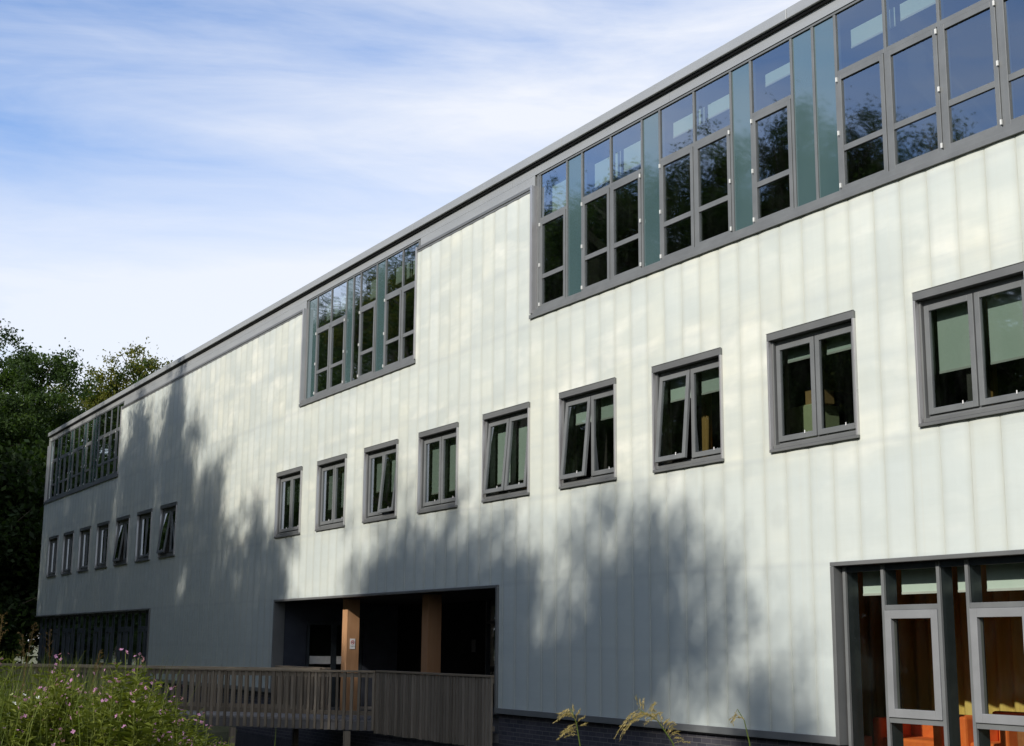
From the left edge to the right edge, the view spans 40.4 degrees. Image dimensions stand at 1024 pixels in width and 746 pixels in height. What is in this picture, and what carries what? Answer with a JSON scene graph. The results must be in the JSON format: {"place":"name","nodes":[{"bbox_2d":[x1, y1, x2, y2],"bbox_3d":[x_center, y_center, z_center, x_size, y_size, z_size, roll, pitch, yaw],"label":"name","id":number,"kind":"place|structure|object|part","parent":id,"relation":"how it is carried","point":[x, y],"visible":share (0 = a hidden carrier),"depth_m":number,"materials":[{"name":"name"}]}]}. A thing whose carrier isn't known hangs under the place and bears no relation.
{"place":"outdoors","nodes":[
{"label":"outdoors","id":0,"kind":"place"},
{"bbox_2d":[0,613,8,637],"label":"flowering grass","id":1,"kind":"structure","parent":0,"point":[1,617],"depth_m":8.39,"materials":[{"name":"green plant"}]},
{"bbox_2d":[16,632,24,698],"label":"flowering grass","id":2,"kind":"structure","parent":0,"point":[23,655],"depth_m":8.97,"materials":[{"name":"plant"}]},
{"bbox_2d":[20,622,38,695],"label":"flowering grass","id":3,"kind":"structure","parent":0,"point":[29,648],"depth_m":8.79,"materials":[{"name":"plant"}]},
{"bbox_2d":[42,629,53,682],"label":"flowering grass","id":4,"kind":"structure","parent":0,"point":[49,646],"depth_m":8.75,"materials":[{"name":"plant"}]},
{"bbox_2d":[0,649,200,745],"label":"tall grass","id":5,"kind":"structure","parent":0,"point":[46,692],"depth_m":7.67,"materials":[{"name":"green plant"}]},
{"bbox_2d":[7,645,236,733],"bbox_3d":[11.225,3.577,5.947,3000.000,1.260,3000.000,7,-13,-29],"label":"ground","id":6,"kind":"structure","parent":0,"point":[220,729],"depth_m":37.38,"materials":[{"name":"soil"}]},
{"bbox_2d":[0,722,14,745],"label":"willowherb","id":7,"kind":"object","parent":6,"relation":"on","point":[6,735],"visible":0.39,"depth_m":7.18,"materials":[{"name":"green plant"}]},
{"bbox_2d":[0,681,26,720],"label":"willowherb","id":8,"kind":"object","parent":6,"relation":"on","point":[10,698],"visible":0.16,"depth_m":8.41,"materials":[{"name":"green plant"}]},
{"bbox_2d":[0,652,35,719],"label":"willowherb","id":9,"kind":"object","parent":6,"relation":"on","point":[8,682],"visible":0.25,"depth_m":8.57,"materials":[{"name":"green plant"}]},
{"bbox_2d":[0,693,36,745],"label":"willowherb","id":10,"kind":"object","parent":6,"relation":"on","point":[3,719],"visible":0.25,"depth_m":7.63,"materials":[{"name":"green plant"}]},
{"bbox_2d":[0,692,42,735],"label":"willowherb","id":11,"kind":"object","parent":6,"relation":"on","point":[10,711],"visible":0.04,"depth_m":7.70,"materials":[{"name":"green plant"}]},
{"bbox_2d":[0,432,47,677],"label":"understorey tree","id":12,"kind":"object","parent":6,"relation":"on","point":[18,507],"visible":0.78,"depth_m":65.47,"materials":[{"name":"green plant"}]},
{"bbox_2d":[1,452,46,662],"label":"understorey tree","id":13,"kind":"object","parent":6,"relation":"on","point":[36,643],"visible":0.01,"depth_m":68.02,"materials":[{"name":"green plant"}]},
{"bbox_2d":[0,689,57,745],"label":"willowherb","id":14,"kind":"object","parent":6,"relation":"on","point":[27,720],"visible":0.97,"depth_m":6.93,"materials":[{"name":"green plant"}]},
{"bbox_2d":[7,695,68,740],"bbox_3d":[-2.500,2.418,7.226,0.334,1.478,0.316,7,-13,-29],"label":"willowherb","id":15,"kind":"object","parent":6,"relation":"on","point":[13,710],"visible":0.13,"depth_m":7.34,"materials":[{"name":"green plant"}]},
{"bbox_2d":[12,696,69,744],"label":"willowherb","id":16,"kind":"object","parent":6,"relation":"on","point":[48,743],"visible":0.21,"depth_m":7.25,"materials":[{"name":"green plant"}]},
{"bbox_2d":[0,318,94,679],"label":"oak tree","id":17,"kind":"object","parent":6,"relation":"on","point":[27,408],"visible":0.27,"depth_m":71.68,"materials":[{"name":"green plant"}]},
{"bbox_2d":[34,693,67,718],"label":"willowherb","id":18,"kind":"object","parent":6,"relation":"on","point":[53,702],"visible":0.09,"depth_m":7.73,"materials":[{"name":"green plant"}]},
{"bbox_2d":[19,658,87,709],"bbox_3d":[-2.762,2.517,8.155,0.444,1.661,0.426,8,-11,-39],"label":"willowherb","id":19,"kind":"object","parent":6,"relation":"on","point":[40,689],"visible":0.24,"depth_m":8.22,"materials":[{"name":"green plant"}]},
{"bbox_2d":[18,686,88,744],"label":"willowherb","id":20,"kind":"object","parent":6,"relation":"on","point":[59,735],"visible":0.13,"depth_m":7.26,"materials":[{"name":"green plant"}]},
{"bbox_2d":[32,728,78,745],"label":"willowherb","id":21,"kind":"object","parent":6,"relation":"on","point":[33,740],"visible":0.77,"depth_m":6.93,"materials":[{"name":"green plant"}]},
{"bbox_2d":[14,686,99,745],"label":"willowherb","id":22,"kind":"object","parent":6,"relation":"on","point":[51,736],"visible":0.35,"depth_m":7.21,"materials":[{"name":"green plant"}]},
{"bbox_2d":[35,653,95,720],"bbox_3d":[-2.567,2.438,7.836,0.386,1.688,0.462,7,-13,-31],"label":"willowherb","id":23,"kind":"object","parent":6,"relation":"on","point":[60,679],"visible":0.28,"depth_m":7.99,"materials":[{"name":"green plant"}]},
{"bbox_2d":[47,387,97,424],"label":"ash tree","id":24,"kind":"object","parent":6,"relation":"on","point":[85,404],"depth_m":83.57,"materials":[{"name":"green plant"}]},
{"bbox_2d":[49,674,95,713],"bbox_3d":[-2.645,2.529,7.988,0.444,1.570,0.426,6,-12,-19],"label":"willowherb","id":25,"kind":"object","parent":6,"relation":"on","point":[67,684],"visible":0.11,"depth_m":8.05,"materials":[{"name":"green plant"}]},
{"bbox_2d":[49,714,100,745],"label":"willowherb","id":26,"kind":"object","parent":6,"relation":"on","point":[72,731],"visible":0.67,"depth_m":7.02,"materials":[{"name":"green plant"}]},
{"bbox_2d":[43,676,112,745],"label":"willowherb","id":27,"kind":"object","parent":6,"relation":"on","point":[57,694],"visible":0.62,"depth_m":7.22,"materials":[{"name":"green plant"}]},
{"bbox_2d":[73,700,99,745],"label":"willowherb","id":28,"kind":"object","parent":6,"relation":"on","point":[89,712],"visible":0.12,"depth_m":7.52,"materials":[{"name":"green plant"}]},
{"bbox_2d":[90,649,106,694],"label":"flowering grass","id":29,"kind":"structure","parent":6,"relation":"on","point":[95,666],"depth_m":8.73,"materials":[{"name":"green plant"}]},
{"bbox_2d":[60,695,146,745],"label":"willowherb","id":30,"kind":"object","parent":6,"relation":"on","point":[71,727],"visible":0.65,"depth_m":7.07,"materials":[{"name":"green plant"}]},
{"bbox_2d":[80,672,130,745],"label":"willowherb","id":31,"kind":"object","parent":6,"relation":"on","point":[106,692],"visible":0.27,"depth_m":7.63,"materials":[{"name":"green plant"}]},
{"bbox_2d":[46,337,172,412],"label":"ash tree","id":32,"kind":"object","parent":6,"relation":"on","point":[111,387],"visible":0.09,"depth_m":87.79,"materials":[{"name":"green plant"}]},
{"bbox_2d":[80,655,164,745],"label":"willowherb","id":33,"kind":"object","parent":6,"relation":"on","point":[133,727],"visible":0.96,"depth_m":6.99,"materials":[{"name":"green plant"}]},
{"bbox_2d":[100,653,163,742],"bbox_3d":[-2.284,2.556,8.405,0.426,1.704,0.444,-3,-12,12],"label":"willowherb","id":34,"kind":"object","parent":6,"relation":"on","point":[119,663],"visible":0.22,"depth_m":8.51,"materials":[{"name":"green plant"}]},
{"bbox_2d":[90,648,176,744],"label":"willowherb","id":35,"kind":"object","parent":6,"relation":"on","point":[127,695],"visible":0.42,"depth_m":7.52,"materials":[{"name":"green plant"}]},
{"bbox_2d":[116,695,171,744],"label":"willowherb","id":36,"kind":"object","parent":6,"relation":"on","point":[152,725],"visible":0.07,"depth_m":8.08,"materials":[{"name":"green plant"}]},
{"bbox_2d":[112,699,182,745],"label":"willowherb","id":37,"kind":"object","parent":6,"relation":"on","point":[150,733],"visible":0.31,"depth_m":7.26,"materials":[{"name":"green plant"}]},
{"bbox_2d":[121,679,183,741],"bbox_3d":[-2.207,2.632,8.381,0.414,1.547,0.388,-3,-12,18],"label":"willowherb","id":38,"kind":"object","parent":6,"relation":"on","point":[159,703],"visible":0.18,"depth_m":8.43,"materials":[{"name":"green plant"}]},
{"bbox_2d":[142,686,193,741],"bbox_3d":[-2.153,2.671,8.445,0.444,1.499,0.426,-9,-14,34],"label":"willowherb","id":39,"kind":"object","parent":6,"relation":"on","point":[165,713],"visible":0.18,"depth_m":8.53,"materials":[{"name":"green plant"}]},
{"bbox_2d":[136,709,210,745],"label":"willowherb","id":40,"kind":"object","parent":6,"relation":"on","point":[162,741],"visible":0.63,"depth_m":7.37,"materials":[{"name":"green plant"}]},
{"bbox_2d":[161,696,197,745],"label":"willowherb","id":41,"kind":"object","parent":6,"relation":"on","point":[177,713],"visible":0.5,"depth_m":8.36,"materials":[{"name":"green plant"}]},
{"bbox_2d":[148,719,217,745],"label":"willowherb","id":42,"kind":"object","parent":6,"relation":"on","point":[185,737],"visible":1,"depth_m":7.23,"materials":[{"name":"green plant"}]},
{"bbox_2d":[171,708,195,736],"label":"willowherb","id":43,"kind":"object","parent":6,"relation":"on","point":[181,723],"visible":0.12,"depth_m":8.69,"materials":[{"name":"green plant"}]},
{"bbox_2d":[161,685,206,743],"bbox_3d":[-2.168,2.765,8.905,0.374,1.490,0.462,4,-12,-16],"label":"willowherb","id":44,"kind":"object","parent":6,"relation":"on","point":[175,706],"visible":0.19,"depth_m":9.05,"materials":[{"name":"green plant"}]},
{"bbox_2d":[177,719,217,745],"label":"willowherb","id":45,"kind":"object","parent":6,"relation":"on","point":[199,737],"visible":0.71,"depth_m":8.12,"materials":[{"name":"green plant"}]},
{"bbox_2d":[183,712,233,745],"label":"willowherb","id":46,"kind":"object","parent":6,"relation":"on","point":[195,730],"visible":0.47,"depth_m":8.51,"materials":[{"name":"green plant"}]},
{"bbox_2d":[193,724,229,745],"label":"willowherb","id":47,"kind":"object","parent":6,"relation":"on","point":[213,740],"visible":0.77,"depth_m":8.16,"materials":[{"name":"green plant"}]},
{"bbox_2d":[111,710,373,745],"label":"boardwalk","id":48,"kind":"structure","parent":6,"relation":"on","point":[295,736],"depth_m":30.97,"materials":[{"name":"grey wood"}]},
{"bbox_2d":[0,663,321,713],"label":"timber railing","id":49,"kind":"object","parent":48,"relation":"attached to","point":[262,705],"visible":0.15,"depth_m":33.50,"materials":[{"name":"brown wood"}]},
{"bbox_2d":[0,665,376,729],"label":"timber railing","id":50,"kind":"object","parent":48,"relation":"attached to","point":[302,673],"visible":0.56,"depth_m":31.01,"materials":[{"name":"wood"}]},
{"bbox_2d":[178,731,322,745],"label":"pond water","id":51,"kind":"structure","parent":0,"point":[245,739],"depth_m":34.00,"materials":[{"name":"black liquid"}]},
{"bbox_2d":[0,0,799,640],"label":"sky","id":52,"kind":"structure","parent":0,"point":[172,172],"materials":[{"name":"blue"}]},
{"bbox_2d":[35,0,1023,745],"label":"school building","id":53,"kind":"structure","parent":0,"point":[525,424],"depth_m":23.15,"materials":[{"name":"paint"}]},
{"bbox_2d":[46,535,58,577],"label":"window","id":54,"kind":"structure","parent":53,"relation":"in","point":[53,541],"depth_m":59.66,"materials":[{"name":"metal"}]},
{"bbox_2d":[61,530,73,574],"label":"window","id":55,"kind":"structure","parent":53,"relation":"in","point":[68,537],"depth_m":57.26,"materials":[{"name":"metal"}]},
{"bbox_2d":[77,526,90,571],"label":"window","id":56,"kind":"structure","parent":53,"relation":"in","point":[85,533],"depth_m":54.85,"materials":[{"name":"metal"}]},
{"bbox_2d":[94,520,109,568],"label":"window","id":57,"kind":"structure","parent":53,"relation":"in","point":[102,536],"depth_m":52.45,"materials":[{"name":"metal"}]},
{"bbox_2d":[112,515,129,565],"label":"window","id":58,"kind":"structure","parent":53,"relation":"in","point":[120,557],"depth_m":49.90,"materials":[{"name":"metal"}]},
{"bbox_2d":[134,508,152,562],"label":"window","id":59,"kind":"structure","parent":53,"relation":"in","point":[144,518],"depth_m":47.65,"materials":[{"name":"metal"}]},
{"bbox_2d":[156,501,177,557],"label":"window","id":60,"kind":"structure","parent":53,"relation":"in","point":[168,512],"depth_m":45.12,"materials":[{"name":"metal"}]},
{"bbox_2d":[274,466,302,537],"bbox_3d":[-5.689,3.363,35.950,0.272,1.725,1.767,7,-13,-29],"label":"window","id":61,"kind":"structure","parent":53,"relation":"in","point":[288,498],"depth_m":36.09,"materials":[{"name":"metal"}]},
{"bbox_2d":[275,665,330,709],"bbox_3d":[-5.175,7.776,34.124,0.110,1.120,3.400,7,-13,-29],"label":"timber railing","id":62,"kind":"object","parent":53,"relation":"on","point":[325,694],"visible":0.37,"depth_m":34.28,"materials":[{"name":"wood"}]},
{"bbox_2d":[315,453,346,530],"bbox_3d":[-4.189,2.915,33.606,0.472,1.725,1.767,7,-13,-29],"label":"window","id":63,"kind":"structure","parent":53,"relation":"in","point":[330,511],"depth_m":33.68,"materials":[{"name":"metal"}]},
{"bbox_2d":[305,621,362,706],"bbox_3d":[-4.683,7.651,36.541,1.580,2.190,0.048,7,-13,-29],"label":"entrance door","id":64,"kind":"structure","parent":53,"relation":"in","point":[331,660],"depth_m":36.51,"materials":[{"name":"paint"}]},
{"bbox_2d":[350,639,354,648],"bbox_3d":[-3.760,6.385,32.781,0.130,0.240,0.010,7,-13,-29],"label":"no smoking sign","id":65,"kind":"object","parent":53,"relation":"attached to","point":[352,643],"visible":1,"depth_m":32.78,"materials":[{"name":"white plastic"}]},
{"bbox_2d":[362,439,398,522],"bbox_3d":[-2.791,2.455,31.203,0.511,1.725,1.767,7,-13,-29],"label":"window","id":66,"kind":"structure","parent":53,"relation":"in","point":[380,470],"depth_m":31.22,"materials":[{"name":"metal"}]},
{"bbox_2d":[374,670,494,745],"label":"timber fence","id":67,"kind":"object","parent":53,"relation":"attached to","point":[446,708],"visible":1,"depth_m":27.52,"materials":[{"name":"grey wood"}]},
{"bbox_2d":[417,422,458,513],"bbox_3d":[-1.447,1.989,28.769,0.272,1.725,1.767,7,-13,-29],"label":"window","id":68,"kind":"structure","parent":53,"relation":"in","point":[438,448],"depth_m":28.85,"materials":[{"name":"metal"}]},
{"bbox_2d":[481,402,529,502],"bbox_3d":[0.137,1.551,26.472,0.719,1.725,1.767,7,-13,-29],"label":"window","id":69,"kind":"structure","parent":53,"relation":"in","point":[499,426],"depth_m":26.45,"materials":[{"name":"metal"}]},
{"bbox_2d":[559,377,616,488],"bbox_3d":[1.454,1.081,24.023,0.504,1.725,1.767,7,-13,-29],"label":"window","id":70,"kind":"structure","parent":53,"relation":"in","point":[577,406],"depth_m":24.07,"materials":[{"name":"metal"}]},
{"bbox_2d":[652,347,724,472],"bbox_3d":[2.966,0.635,21.685,0.719,1.725,1.767,7,-13,-29],"label":"window","id":71,"kind":"structure","parent":53,"relation":"in","point":[676,380],"depth_m":21.80,"materials":[{"name":"metal"}]},
{"bbox_2d":[766,310,859,452],"bbox_3d":[4.296,0.167,19.244,0.472,1.725,1.767,7,-13,-29],"label":"window","id":72,"kind":"structure","parent":53,"relation":"in","point":[803,341],"depth_m":19.28,"materials":[{"name":"metal"}]},
{"bbox_2d":[790,404,838,440],"bbox_3d":[4.401,1.269,20.203,0.520,1.570,0.520,7,-13,-29],"label":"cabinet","id":73,"kind":"object","parent":53,"relation":"on","point":[800,419],"visible":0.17,"depth_m":20.18,"materials":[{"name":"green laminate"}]},
{"bbox_3d":[4.128,1.245,20.199,0.038,1.490,0.252,7,-13,-29],"label":"door","id":74,"kind":"part","parent":73,"relation":"part of","materials":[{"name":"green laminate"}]},
{"bbox_3d":[4.258,1.203,19.978,0.038,1.490,0.252,7,-13,-29],"label":"door","id":75,"kind":"part","parent":73,"relation":"part of","materials":[{"name":"green laminate"}]},
{"bbox_2d":[864,735,871,745],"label":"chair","id":76,"kind":"object","parent":53,"relation":"on","point":[867,740],"visible":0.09,"depth_m":18.93,"materials":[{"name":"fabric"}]},
{"bbox_2d":[873,714,971,745],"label":"armchair","id":77,"kind":"object","parent":53,"relation":"on","point":[920,735],"visible":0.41,"depth_m":19.11,"materials":[{"name":"orange fabric"}]},
{"bbox_2d":[858,565,1023,745],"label":"curtain","id":78,"kind":"object","parent":53,"relation":"hanging from","point":[1004,647],"visible":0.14,"depth_m":20.22,"materials":[{"name":"brown fabric"}]},
{"bbox_2d":[912,261,1023,426],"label":"window","id":79,"kind":"structure","parent":53,"relation":"in","point":[958,304],"depth_m":16.93,"materials":[{"name":"metal"}]},
{"bbox_2d":[960,711,1023,745],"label":"armchair","id":80,"kind":"object","parent":53,"relation":"on","point":[1002,738],"visible":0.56,"depth_m":18.21,"materials":[{"name":"orange fabric"}]},
{"bbox_2d":[1017,731,1023,745],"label":"armchair","id":81,"kind":"object","parent":53,"relation":"on","point":[1020,737],"visible":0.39,"depth_m":17.43,"materials":[{"name":"orange fabric"}]},
{"bbox_2d":[553,706,586,745],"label":"flowering grass","id":82,"kind":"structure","parent":0,"point":[564,713],"depth_m":4.45,"materials":[{"name":"beige plant"}]},
{"bbox_2d":[615,694,688,745],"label":"flowering grass","id":83,"kind":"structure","parent":0,"point":[639,715],"depth_m":4.34,"materials":[{"name":"plant"}]},
{"bbox_2d":[729,709,749,745],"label":"flowering grass","id":84,"kind":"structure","parent":0,"point":[735,717],"depth_m":4.50,"materials":[{"name":"beige plant"}]},
{"bbox_2d":[805,389,833,404],"bbox_3d":[4.469,0.360,20.193,0.284,0.206,0.304,7,-13,-29],"label":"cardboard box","id":85,"kind":"object","parent":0,"point":[829,397],"visible":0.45,"depth_m":20.12,"materials":[{"name":"brown cardboard"}]}
]}

